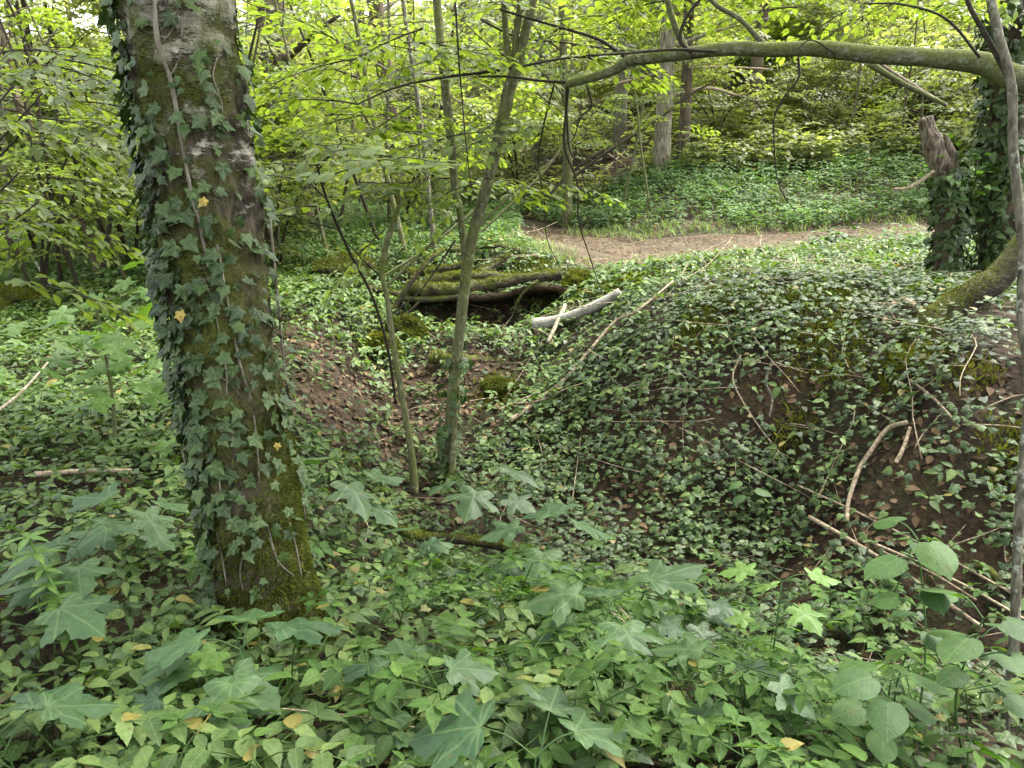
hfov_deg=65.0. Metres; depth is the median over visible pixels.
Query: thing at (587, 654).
ground elder plant
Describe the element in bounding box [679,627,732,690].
ground elder plant
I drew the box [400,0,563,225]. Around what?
thin sapling
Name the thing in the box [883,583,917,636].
ground elder plant
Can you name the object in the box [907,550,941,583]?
ground elder plant
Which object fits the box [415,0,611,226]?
woodland tree
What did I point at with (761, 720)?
ground elder plant
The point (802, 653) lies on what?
ground elder plant
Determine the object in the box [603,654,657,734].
ground elder plant
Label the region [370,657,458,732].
ground elder plant
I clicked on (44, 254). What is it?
understorey bush
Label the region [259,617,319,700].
ash seedling
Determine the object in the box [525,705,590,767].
ground elder plant
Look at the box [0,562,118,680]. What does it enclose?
sycamore seedling
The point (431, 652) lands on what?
ground elder plant
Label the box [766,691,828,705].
ground elder plant
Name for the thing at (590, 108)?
hanging twig
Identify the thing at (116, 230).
understorey bush
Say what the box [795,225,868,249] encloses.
leafy bush
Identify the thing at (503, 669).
ash seedling
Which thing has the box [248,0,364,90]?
tree
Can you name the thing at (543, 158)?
woodland tree
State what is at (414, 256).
leaning pole
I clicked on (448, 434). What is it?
mossy sapling
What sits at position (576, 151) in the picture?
understorey bush
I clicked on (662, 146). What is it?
woodland tree
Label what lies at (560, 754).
ground elder plant
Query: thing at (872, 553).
pale pole
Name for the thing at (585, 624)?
ground elder plant
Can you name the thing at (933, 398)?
pale pole
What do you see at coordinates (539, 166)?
hanging twig
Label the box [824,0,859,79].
woodland tree
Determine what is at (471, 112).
thin sapling
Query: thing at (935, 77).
understorey bush
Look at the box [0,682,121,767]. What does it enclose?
sycamore seedling
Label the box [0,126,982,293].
nettle undergrowth
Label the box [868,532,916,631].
hazel seedling
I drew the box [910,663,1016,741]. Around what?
ground elder plant
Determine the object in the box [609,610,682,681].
straw stalk
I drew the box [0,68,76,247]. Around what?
thin sapling
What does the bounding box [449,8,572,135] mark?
thin sapling
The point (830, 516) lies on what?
leaf litter
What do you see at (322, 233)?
thin sapling
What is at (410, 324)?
mossy stump
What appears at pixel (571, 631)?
ground elder plant
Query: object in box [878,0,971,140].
thin sapling
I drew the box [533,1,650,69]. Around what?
tree
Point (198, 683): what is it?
ash seedling
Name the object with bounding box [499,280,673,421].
long fallen branch
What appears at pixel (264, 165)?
thin sapling
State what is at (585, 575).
ground elder plant
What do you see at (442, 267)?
mossy log
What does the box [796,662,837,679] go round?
ground elder plant
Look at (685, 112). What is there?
woodland tree
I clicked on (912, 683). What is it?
ground elder plant
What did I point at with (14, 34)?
thin sapling
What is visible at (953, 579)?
pale pole
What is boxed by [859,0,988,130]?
understorey bush
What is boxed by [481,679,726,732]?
ash seedling
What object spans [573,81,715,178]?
leaning pole
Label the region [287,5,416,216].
thin sapling
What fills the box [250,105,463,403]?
dark hazel shoot
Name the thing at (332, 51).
woodland tree
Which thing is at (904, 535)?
pale pole
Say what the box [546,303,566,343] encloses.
birch stick
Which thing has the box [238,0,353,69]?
tree
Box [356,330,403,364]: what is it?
mossy stump
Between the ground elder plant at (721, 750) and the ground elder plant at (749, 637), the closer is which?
the ground elder plant at (721, 750)
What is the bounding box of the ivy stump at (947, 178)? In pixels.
[892,115,1001,279]
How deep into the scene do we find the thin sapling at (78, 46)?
11.97 m
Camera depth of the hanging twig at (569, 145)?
5.50 m
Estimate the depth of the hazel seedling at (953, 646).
1.99 m
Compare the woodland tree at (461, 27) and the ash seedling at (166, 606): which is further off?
the woodland tree at (461, 27)
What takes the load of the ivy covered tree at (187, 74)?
on the ground at (954, 524)
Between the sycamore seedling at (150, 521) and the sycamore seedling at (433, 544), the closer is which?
the sycamore seedling at (150, 521)
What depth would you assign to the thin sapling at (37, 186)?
13.15 m
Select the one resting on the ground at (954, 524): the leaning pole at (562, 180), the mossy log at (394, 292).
the leaning pole at (562, 180)
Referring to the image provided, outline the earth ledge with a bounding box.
[399,253,575,304]
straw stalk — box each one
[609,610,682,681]
[618,605,674,688]
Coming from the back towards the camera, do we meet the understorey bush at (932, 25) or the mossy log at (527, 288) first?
the understorey bush at (932, 25)
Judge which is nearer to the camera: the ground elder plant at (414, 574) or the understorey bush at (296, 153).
the ground elder plant at (414, 574)
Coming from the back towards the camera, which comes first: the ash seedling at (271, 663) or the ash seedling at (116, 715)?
the ash seedling at (271, 663)
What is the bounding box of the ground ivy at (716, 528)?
[0,236,1023,767]
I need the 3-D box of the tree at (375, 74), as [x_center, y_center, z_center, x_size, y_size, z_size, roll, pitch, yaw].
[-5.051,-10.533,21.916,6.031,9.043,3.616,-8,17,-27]
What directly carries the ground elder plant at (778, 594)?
on the ground at (954, 524)
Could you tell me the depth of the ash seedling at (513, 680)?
2.13 m
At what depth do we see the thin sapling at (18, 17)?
8.13 m
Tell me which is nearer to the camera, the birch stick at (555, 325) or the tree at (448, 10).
the birch stick at (555, 325)
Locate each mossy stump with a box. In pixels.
[0,279,50,310]
[307,250,379,282]
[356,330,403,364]
[383,312,434,344]
[480,375,519,399]
[559,267,596,289]
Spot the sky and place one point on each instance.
(84, 23)
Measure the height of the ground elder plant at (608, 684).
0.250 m
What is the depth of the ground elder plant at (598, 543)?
4.51 m
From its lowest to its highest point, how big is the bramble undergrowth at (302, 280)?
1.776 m
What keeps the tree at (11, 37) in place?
on the ground at (954, 524)
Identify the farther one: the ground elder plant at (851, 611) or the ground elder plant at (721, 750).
the ground elder plant at (851, 611)
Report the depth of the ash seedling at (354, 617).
2.66 m
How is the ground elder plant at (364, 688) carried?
on the ground at (954, 524)
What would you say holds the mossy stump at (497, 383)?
on the ground at (954, 524)
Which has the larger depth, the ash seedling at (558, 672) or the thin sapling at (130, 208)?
the thin sapling at (130, 208)
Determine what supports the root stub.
on the ground at (954, 524)
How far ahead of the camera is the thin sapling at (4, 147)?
9.51 m
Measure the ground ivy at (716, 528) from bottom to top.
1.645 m
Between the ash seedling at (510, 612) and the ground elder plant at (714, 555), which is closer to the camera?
the ash seedling at (510, 612)
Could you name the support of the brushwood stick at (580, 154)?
on the ground at (954, 524)
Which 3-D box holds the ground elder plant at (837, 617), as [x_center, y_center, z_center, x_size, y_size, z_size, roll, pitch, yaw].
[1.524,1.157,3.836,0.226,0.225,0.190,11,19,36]
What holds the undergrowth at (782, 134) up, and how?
on the ground at (954, 524)
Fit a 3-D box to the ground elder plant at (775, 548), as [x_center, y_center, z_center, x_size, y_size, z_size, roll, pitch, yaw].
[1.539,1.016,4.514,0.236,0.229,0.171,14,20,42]
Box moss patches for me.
[467,255,1021,507]
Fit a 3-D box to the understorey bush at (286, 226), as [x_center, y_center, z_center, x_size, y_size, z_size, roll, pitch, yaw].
[-2.840,-2.054,9.174,2.228,1.769,2.411,-12,19,-38]
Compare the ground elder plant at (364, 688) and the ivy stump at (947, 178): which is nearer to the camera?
the ground elder plant at (364, 688)
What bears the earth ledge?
on the ground at (954, 524)
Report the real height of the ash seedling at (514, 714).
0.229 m
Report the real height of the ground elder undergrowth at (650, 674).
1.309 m
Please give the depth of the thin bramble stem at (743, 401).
5.46 m
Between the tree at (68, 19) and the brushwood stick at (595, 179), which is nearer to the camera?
the brushwood stick at (595, 179)
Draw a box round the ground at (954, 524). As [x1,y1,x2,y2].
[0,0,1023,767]
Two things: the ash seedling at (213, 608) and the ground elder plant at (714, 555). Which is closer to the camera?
the ash seedling at (213, 608)
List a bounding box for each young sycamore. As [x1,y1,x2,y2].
[188,615,276,677]
[717,561,841,735]
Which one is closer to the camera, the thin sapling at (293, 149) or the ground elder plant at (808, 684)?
the ground elder plant at (808, 684)
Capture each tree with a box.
[0,0,98,217]
[0,0,121,101]
[0,0,125,257]
[0,0,149,259]
[0,22,145,277]
[1,2,110,106]
[3,5,95,121]
[68,0,263,136]
[83,1,120,52]
[91,0,339,666]
[237,2,260,61]
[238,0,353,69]
[239,0,443,227]
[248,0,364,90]
[250,0,438,151]
[253,0,435,187]
[262,0,411,160]
[303,0,405,73]
[342,0,533,112]
[346,0,458,94]
[383,0,527,142]
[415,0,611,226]
[424,0,606,87]
[442,0,620,170]
[478,0,1023,104]
[482,1,538,53]
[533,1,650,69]
[557,0,735,158]
[570,2,650,28]
[627,0,786,176]
[634,0,772,163]
[680,0,754,29]
[695,0,742,33]
[744,2,834,132]
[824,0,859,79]
[964,0,1023,272]
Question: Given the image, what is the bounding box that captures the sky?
[1,0,494,36]
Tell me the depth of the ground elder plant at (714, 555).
4.69 m
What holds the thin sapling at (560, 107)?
on the ground at (954, 524)
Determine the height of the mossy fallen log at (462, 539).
0.403 m
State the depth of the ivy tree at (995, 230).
6.76 m
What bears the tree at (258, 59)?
on the ground at (954, 524)
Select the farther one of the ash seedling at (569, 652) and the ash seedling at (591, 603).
the ash seedling at (591, 603)
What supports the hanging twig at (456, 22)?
hanging from the mossy sapling at (448, 434)
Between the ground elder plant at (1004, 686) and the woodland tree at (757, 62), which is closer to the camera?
the ground elder plant at (1004, 686)
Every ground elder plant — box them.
[347,643,413,701]
[352,667,429,750]
[356,622,416,664]
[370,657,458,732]
[375,581,428,624]
[388,650,443,695]
[399,553,441,615]
[483,713,573,767]
[493,566,518,600]
[520,684,601,767]
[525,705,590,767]
[549,622,612,659]
[561,626,620,678]
[564,691,652,760]
[567,670,629,719]
[572,569,623,615]
[573,648,625,703]
[587,526,615,565]
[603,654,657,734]
[613,710,680,765]
[614,586,644,610]
[620,588,678,619]
[635,567,648,592]
[642,665,689,686]
[646,708,694,767]
[657,589,704,598]
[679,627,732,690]
[688,577,716,618]
[693,670,775,698]
[696,736,806,767]
[697,546,720,571]
[697,567,732,596]
[712,638,760,652]
[712,652,821,738]
[714,635,760,649]
[720,597,750,626]
[734,577,764,602]
[742,677,779,713]
[746,705,818,743]
[757,646,836,690]
[764,591,787,619]
[765,540,812,587]
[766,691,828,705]
[782,578,806,600]
[782,682,886,750]
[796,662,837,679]
[796,665,827,691]
[805,581,858,639]
[807,691,835,733]
[814,594,853,637]
[817,607,845,651]
[819,558,862,591]
[827,604,861,637]
[832,695,902,758]
[840,601,898,649]
[853,578,900,615]
[865,646,909,670]
[871,662,926,673]
[876,616,920,650]
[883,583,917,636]
[883,665,951,731]
[892,630,938,684]
[893,647,940,694]
[899,537,964,585]
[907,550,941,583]
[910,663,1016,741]
[930,671,994,730]
[955,553,990,608]
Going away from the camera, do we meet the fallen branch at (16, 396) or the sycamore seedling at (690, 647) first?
the sycamore seedling at (690, 647)
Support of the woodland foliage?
on the ground at (954, 524)
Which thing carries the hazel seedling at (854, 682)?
on the ground at (954, 524)
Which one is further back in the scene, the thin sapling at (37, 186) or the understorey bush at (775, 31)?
the understorey bush at (775, 31)
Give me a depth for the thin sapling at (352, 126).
11.64 m
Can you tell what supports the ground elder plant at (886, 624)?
on the ground at (954, 524)
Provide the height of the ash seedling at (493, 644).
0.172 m
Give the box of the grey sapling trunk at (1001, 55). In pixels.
[964,0,1023,731]
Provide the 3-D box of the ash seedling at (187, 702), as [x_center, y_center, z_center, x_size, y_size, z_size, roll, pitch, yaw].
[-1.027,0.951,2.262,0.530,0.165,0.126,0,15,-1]
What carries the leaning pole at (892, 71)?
on the ground at (954, 524)
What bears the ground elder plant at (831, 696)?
on the ground at (954, 524)
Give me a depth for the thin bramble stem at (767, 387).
5.43 m
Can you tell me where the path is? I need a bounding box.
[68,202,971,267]
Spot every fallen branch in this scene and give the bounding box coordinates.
[0,351,56,410]
[34,468,131,476]
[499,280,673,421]
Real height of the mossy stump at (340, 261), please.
0.445 m
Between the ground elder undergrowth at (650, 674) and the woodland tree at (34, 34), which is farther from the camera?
the woodland tree at (34, 34)
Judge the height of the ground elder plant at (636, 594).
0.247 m
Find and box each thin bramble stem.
[570,437,580,511]
[710,428,755,456]
[732,355,782,456]
[764,361,773,416]
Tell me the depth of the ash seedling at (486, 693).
2.04 m
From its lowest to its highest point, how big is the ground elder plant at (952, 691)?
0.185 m
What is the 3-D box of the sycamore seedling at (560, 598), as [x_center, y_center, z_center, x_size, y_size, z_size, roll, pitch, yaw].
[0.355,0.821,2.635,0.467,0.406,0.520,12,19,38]
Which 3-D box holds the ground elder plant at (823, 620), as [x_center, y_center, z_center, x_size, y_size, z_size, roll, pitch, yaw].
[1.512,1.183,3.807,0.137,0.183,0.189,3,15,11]
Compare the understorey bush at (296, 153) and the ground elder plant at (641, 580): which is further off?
the understorey bush at (296, 153)
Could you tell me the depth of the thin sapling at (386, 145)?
11.32 m
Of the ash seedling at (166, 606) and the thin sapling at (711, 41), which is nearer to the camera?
the ash seedling at (166, 606)
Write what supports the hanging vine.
hanging from the leaning limb tree at (973, 60)
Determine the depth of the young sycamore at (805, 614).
2.39 m
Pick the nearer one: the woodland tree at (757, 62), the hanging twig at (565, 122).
the hanging twig at (565, 122)
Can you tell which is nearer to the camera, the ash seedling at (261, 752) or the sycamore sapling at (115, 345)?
the ash seedling at (261, 752)
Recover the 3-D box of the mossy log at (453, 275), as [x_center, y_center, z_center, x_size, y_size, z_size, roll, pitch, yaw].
[-0.439,-1.133,8.548,0.980,0.200,0.167,-2,15,-8]
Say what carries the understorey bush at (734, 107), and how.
on the ground at (954, 524)
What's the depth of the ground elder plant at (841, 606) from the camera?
3.79 m
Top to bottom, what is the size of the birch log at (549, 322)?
0.433 m
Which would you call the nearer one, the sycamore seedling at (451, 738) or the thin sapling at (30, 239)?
the sycamore seedling at (451, 738)
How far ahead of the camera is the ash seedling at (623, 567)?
4.16 m
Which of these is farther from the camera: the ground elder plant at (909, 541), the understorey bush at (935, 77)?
the understorey bush at (935, 77)
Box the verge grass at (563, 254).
[349,206,970,293]
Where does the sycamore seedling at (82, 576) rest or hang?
on the ground at (954, 524)
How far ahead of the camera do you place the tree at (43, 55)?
27.05 m
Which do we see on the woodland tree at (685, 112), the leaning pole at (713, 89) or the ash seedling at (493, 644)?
the leaning pole at (713, 89)
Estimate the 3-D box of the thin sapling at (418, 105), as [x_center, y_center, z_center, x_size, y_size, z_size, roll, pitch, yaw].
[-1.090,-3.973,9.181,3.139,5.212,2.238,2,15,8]
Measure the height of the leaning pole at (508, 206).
1.420 m
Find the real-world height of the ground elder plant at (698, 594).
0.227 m
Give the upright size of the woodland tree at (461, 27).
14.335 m
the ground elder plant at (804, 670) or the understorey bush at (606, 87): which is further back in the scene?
the understorey bush at (606, 87)
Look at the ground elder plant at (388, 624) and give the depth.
2.68 m
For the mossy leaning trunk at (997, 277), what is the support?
on the ground at (954, 524)
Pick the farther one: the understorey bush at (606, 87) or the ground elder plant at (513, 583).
the understorey bush at (606, 87)
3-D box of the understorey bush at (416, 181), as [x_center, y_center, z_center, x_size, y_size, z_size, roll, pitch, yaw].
[-1.261,-3.143,11.385,2.999,2.256,3.090,0,15,0]
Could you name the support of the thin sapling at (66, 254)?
on the ground at (954, 524)
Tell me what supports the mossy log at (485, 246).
on the ground at (954, 524)
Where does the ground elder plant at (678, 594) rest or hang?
on the ground at (954, 524)
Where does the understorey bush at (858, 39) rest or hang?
on the ground at (954, 524)
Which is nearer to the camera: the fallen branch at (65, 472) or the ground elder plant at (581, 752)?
the ground elder plant at (581, 752)
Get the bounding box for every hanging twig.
[455,4,474,194]
[538,85,563,273]
[563,87,602,295]
[565,85,584,204]
[565,85,592,144]
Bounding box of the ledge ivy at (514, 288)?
[392,251,576,304]
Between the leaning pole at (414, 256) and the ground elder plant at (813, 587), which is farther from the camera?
the leaning pole at (414, 256)
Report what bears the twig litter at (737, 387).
on the ground at (954, 524)
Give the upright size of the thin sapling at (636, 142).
4.133 m
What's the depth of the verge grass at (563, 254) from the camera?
12.05 m
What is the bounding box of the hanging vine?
[773,57,800,215]
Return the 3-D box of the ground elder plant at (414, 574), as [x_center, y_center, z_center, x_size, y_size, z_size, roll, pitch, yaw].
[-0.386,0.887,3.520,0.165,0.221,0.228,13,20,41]
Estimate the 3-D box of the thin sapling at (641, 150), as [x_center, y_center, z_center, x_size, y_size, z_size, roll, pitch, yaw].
[1.929,-4.459,13.263,1.777,3.332,1.586,-4,16,-16]
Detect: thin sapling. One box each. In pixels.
[0,0,104,247]
[0,0,111,281]
[0,0,126,279]
[0,0,136,276]
[0,18,118,286]
[0,35,117,277]
[0,42,88,249]
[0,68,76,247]
[1,0,136,288]
[10,3,116,234]
[14,50,123,200]
[25,0,142,225]
[57,28,142,223]
[89,24,241,226]
[110,48,294,181]
[235,0,330,199]
[236,0,342,211]
[237,0,346,207]
[237,0,364,254]
[240,0,413,244]
[241,0,422,260]
[245,0,299,169]
[254,0,365,238]
[270,0,426,226]
[276,0,466,222]
[280,0,552,252]
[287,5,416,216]
[366,0,515,231]
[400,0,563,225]
[444,10,541,178]
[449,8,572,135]
[514,1,621,195]
[520,43,599,171]
[576,7,676,211]
[586,10,720,209]
[652,0,723,137]
[811,0,897,142]
[875,0,976,161]
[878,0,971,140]
[950,18,986,121]
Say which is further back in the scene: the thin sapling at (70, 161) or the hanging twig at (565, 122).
the thin sapling at (70, 161)
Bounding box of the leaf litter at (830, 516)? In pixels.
[0,250,1022,767]
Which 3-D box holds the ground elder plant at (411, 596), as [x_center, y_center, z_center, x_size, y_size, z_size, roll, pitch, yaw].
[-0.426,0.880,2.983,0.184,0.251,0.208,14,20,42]
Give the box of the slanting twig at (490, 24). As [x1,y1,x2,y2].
[480,19,632,51]
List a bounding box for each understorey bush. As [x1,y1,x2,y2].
[0,44,279,261]
[0,58,113,239]
[0,73,140,290]
[136,133,389,265]
[237,11,367,224]
[292,66,527,232]
[396,49,587,192]
[514,87,615,170]
[550,0,730,112]
[635,0,836,104]
[673,70,784,145]
[759,61,889,132]
[772,0,984,98]
[843,18,982,112]
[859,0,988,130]
[910,29,1023,183]
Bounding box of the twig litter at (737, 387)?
[231,221,1023,767]
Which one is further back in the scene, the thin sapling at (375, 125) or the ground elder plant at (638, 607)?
the thin sapling at (375, 125)
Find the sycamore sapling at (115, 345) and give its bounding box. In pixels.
[0,260,182,454]
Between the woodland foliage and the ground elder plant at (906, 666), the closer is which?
the ground elder plant at (906, 666)
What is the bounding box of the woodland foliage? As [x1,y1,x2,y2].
[0,0,940,105]
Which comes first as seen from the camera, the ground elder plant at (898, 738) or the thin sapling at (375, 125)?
the ground elder plant at (898, 738)
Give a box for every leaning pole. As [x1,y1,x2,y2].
[365,210,473,288]
[367,59,470,106]
[479,115,576,234]
[547,143,614,196]
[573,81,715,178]
[614,66,768,84]
[673,86,739,97]
[879,64,947,106]
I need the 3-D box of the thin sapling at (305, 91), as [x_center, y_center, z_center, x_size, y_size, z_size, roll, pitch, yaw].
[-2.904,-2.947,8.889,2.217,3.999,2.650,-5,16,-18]
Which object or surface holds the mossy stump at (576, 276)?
on the ground at (954, 524)
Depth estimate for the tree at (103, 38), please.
22.72 m
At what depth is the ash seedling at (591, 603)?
3.20 m
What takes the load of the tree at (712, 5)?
on the ground at (954, 524)
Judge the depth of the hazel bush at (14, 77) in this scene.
3.72 m
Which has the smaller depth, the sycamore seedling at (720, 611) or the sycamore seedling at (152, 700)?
the sycamore seedling at (152, 700)
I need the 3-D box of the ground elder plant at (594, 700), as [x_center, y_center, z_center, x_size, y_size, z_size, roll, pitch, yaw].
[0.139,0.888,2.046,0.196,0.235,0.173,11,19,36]
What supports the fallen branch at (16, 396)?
on the ground at (954, 524)
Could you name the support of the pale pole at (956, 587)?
on the ground ivy at (716, 528)
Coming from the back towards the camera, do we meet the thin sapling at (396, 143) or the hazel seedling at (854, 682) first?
the thin sapling at (396, 143)
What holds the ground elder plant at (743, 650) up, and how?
on the ground at (954, 524)
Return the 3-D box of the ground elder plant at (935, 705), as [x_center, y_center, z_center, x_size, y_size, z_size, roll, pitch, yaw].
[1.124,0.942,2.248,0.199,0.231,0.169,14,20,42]
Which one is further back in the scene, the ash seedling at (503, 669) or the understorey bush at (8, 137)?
the understorey bush at (8, 137)
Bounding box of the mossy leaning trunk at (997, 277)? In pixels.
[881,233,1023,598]
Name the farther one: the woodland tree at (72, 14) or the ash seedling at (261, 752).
the woodland tree at (72, 14)
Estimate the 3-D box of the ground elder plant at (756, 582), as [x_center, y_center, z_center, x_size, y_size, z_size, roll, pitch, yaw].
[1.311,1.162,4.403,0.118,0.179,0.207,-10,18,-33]
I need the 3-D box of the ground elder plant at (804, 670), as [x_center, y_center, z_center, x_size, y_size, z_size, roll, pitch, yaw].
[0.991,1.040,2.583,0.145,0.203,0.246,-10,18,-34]
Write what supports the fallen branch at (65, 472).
on the ground at (954, 524)
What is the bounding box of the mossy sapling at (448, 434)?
[244,0,679,495]
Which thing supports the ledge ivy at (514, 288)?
on the earth ledge
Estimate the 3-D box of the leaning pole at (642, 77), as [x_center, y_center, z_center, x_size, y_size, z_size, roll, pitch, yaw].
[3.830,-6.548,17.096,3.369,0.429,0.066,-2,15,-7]
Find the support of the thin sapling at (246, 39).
on the ground at (954, 524)
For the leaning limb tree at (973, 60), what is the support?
on the ground at (954, 524)
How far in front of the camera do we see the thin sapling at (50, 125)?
9.11 m
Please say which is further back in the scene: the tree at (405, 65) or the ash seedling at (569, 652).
the tree at (405, 65)
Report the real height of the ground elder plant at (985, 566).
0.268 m
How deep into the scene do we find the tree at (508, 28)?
30.46 m
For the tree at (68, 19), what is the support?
on the ground at (954, 524)
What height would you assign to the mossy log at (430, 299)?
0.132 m
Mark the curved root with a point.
(881, 435)
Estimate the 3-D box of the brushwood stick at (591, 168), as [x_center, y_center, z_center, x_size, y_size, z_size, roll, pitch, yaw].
[1.914,-4.835,17.760,0.861,0.242,0.056,10,18,33]
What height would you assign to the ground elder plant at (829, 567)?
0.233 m
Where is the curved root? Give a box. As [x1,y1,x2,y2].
[845,420,908,522]
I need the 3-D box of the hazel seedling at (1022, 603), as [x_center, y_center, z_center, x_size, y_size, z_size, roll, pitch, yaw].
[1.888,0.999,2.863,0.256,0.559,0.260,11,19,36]
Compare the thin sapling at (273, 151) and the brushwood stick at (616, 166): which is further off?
the brushwood stick at (616, 166)
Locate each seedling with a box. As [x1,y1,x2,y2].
[0,517,140,607]
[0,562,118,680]
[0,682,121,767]
[0,703,179,760]
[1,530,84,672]
[51,707,239,767]
[65,482,187,574]
[82,692,207,725]
[99,686,335,767]
[105,640,225,717]
[106,629,284,737]
[110,561,198,640]
[130,694,385,767]
[141,608,349,747]
[193,605,253,722]
[201,740,318,767]
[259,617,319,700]
[303,457,404,556]
[315,603,390,722]
[320,588,408,625]
[342,638,499,767]
[373,527,453,562]
[380,585,552,649]
[394,665,641,762]
[407,684,628,767]
[427,464,537,551]
[434,641,565,684]
[445,661,533,761]
[478,503,612,585]
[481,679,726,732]
[481,692,625,767]
[497,642,555,735]
[523,559,705,688]
[541,640,614,716]
[547,664,639,767]
[575,595,633,633]
[614,562,706,608]
[632,596,742,653]
[650,632,816,761]
[728,478,772,510]
[830,661,950,766]
[864,517,958,754]
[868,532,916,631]
[916,587,1023,747]
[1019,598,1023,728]
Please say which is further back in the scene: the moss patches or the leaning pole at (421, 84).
the leaning pole at (421, 84)
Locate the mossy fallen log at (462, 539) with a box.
[342,498,558,572]
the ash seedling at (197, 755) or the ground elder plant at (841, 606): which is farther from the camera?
the ground elder plant at (841, 606)
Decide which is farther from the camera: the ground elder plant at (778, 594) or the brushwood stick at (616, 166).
the brushwood stick at (616, 166)
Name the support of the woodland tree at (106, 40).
on the ground at (954, 524)
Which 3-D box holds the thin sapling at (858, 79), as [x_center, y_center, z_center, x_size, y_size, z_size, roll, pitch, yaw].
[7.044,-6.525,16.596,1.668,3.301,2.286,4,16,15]
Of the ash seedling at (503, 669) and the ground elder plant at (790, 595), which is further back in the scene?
the ground elder plant at (790, 595)
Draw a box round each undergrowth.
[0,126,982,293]
[0,222,1023,767]
[0,384,1023,767]
[3,0,985,222]
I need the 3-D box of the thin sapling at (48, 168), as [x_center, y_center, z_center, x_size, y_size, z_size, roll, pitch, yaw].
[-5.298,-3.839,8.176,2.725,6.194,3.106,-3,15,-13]
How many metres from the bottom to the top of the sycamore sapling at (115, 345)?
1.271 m
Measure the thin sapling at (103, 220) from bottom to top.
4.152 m
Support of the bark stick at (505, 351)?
on the ground at (954, 524)
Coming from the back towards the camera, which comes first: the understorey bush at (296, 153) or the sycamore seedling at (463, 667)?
the understorey bush at (296, 153)
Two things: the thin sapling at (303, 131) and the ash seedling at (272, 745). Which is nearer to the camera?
the ash seedling at (272, 745)
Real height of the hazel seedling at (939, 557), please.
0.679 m
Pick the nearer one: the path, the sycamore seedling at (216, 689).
the sycamore seedling at (216, 689)
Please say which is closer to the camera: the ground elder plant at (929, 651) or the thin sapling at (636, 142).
the ground elder plant at (929, 651)
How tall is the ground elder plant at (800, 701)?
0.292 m
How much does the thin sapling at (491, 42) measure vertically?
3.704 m
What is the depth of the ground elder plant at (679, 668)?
2.39 m
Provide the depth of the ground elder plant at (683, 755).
1.93 m
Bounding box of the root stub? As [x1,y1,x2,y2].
[894,427,911,463]
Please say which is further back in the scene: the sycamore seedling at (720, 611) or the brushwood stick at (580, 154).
the brushwood stick at (580, 154)
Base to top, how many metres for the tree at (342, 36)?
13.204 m
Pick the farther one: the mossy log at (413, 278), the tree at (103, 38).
the tree at (103, 38)
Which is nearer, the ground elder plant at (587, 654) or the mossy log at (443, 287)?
the ground elder plant at (587, 654)
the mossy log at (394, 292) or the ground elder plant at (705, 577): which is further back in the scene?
the mossy log at (394, 292)
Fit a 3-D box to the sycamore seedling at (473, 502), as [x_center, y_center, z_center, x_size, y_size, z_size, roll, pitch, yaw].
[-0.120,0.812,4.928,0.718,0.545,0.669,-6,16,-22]
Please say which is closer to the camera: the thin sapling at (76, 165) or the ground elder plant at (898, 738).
the ground elder plant at (898, 738)
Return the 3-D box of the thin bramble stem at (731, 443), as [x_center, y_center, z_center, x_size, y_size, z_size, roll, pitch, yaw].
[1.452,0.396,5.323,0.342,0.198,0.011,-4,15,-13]
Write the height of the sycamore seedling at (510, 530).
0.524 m
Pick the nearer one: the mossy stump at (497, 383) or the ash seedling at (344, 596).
the ash seedling at (344, 596)
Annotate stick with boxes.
[403,295,424,315]
[482,330,509,356]
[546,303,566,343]
[573,175,620,180]
[574,152,616,157]
[578,146,608,164]
[587,160,614,169]
[588,148,609,174]
[607,153,625,165]
[613,153,619,180]
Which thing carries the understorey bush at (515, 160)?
on the ground at (954, 524)
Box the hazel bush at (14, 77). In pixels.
[0,28,153,332]
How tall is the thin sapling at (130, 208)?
3.265 m
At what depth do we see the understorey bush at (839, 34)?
18.97 m
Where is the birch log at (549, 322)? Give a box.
[532,289,621,329]
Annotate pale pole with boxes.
[797,484,1010,593]
[807,515,981,626]
[873,543,1023,619]
[883,551,976,599]
[909,379,959,426]
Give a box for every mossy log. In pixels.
[369,283,399,296]
[384,246,445,317]
[394,261,461,276]
[401,290,479,302]
[408,266,563,295]
[425,269,515,281]
[428,348,507,364]
[452,242,528,255]
[477,253,511,270]
[512,279,538,310]
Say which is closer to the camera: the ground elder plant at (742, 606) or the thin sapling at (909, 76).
the ground elder plant at (742, 606)
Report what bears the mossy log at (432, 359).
on the ground at (954, 524)
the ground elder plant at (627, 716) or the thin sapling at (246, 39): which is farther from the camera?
the thin sapling at (246, 39)
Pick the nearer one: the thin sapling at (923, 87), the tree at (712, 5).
the thin sapling at (923, 87)
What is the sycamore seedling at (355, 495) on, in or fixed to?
on the ground at (954, 524)
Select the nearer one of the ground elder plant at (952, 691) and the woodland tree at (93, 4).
the ground elder plant at (952, 691)
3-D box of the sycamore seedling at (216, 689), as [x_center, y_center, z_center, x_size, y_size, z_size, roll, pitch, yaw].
[-0.802,0.904,2.402,0.496,0.372,0.524,8,17,26]
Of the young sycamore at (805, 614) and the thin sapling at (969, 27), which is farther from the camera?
the thin sapling at (969, 27)
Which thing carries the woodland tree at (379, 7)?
on the ground at (954, 524)
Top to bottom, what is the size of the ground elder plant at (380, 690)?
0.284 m
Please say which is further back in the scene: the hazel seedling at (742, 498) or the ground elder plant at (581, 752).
the hazel seedling at (742, 498)
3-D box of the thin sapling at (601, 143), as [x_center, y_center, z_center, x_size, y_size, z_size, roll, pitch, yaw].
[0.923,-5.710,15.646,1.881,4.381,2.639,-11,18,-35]
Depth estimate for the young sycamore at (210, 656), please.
2.46 m
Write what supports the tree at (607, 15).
on the ground at (954, 524)
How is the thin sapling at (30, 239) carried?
on the ground at (954, 524)

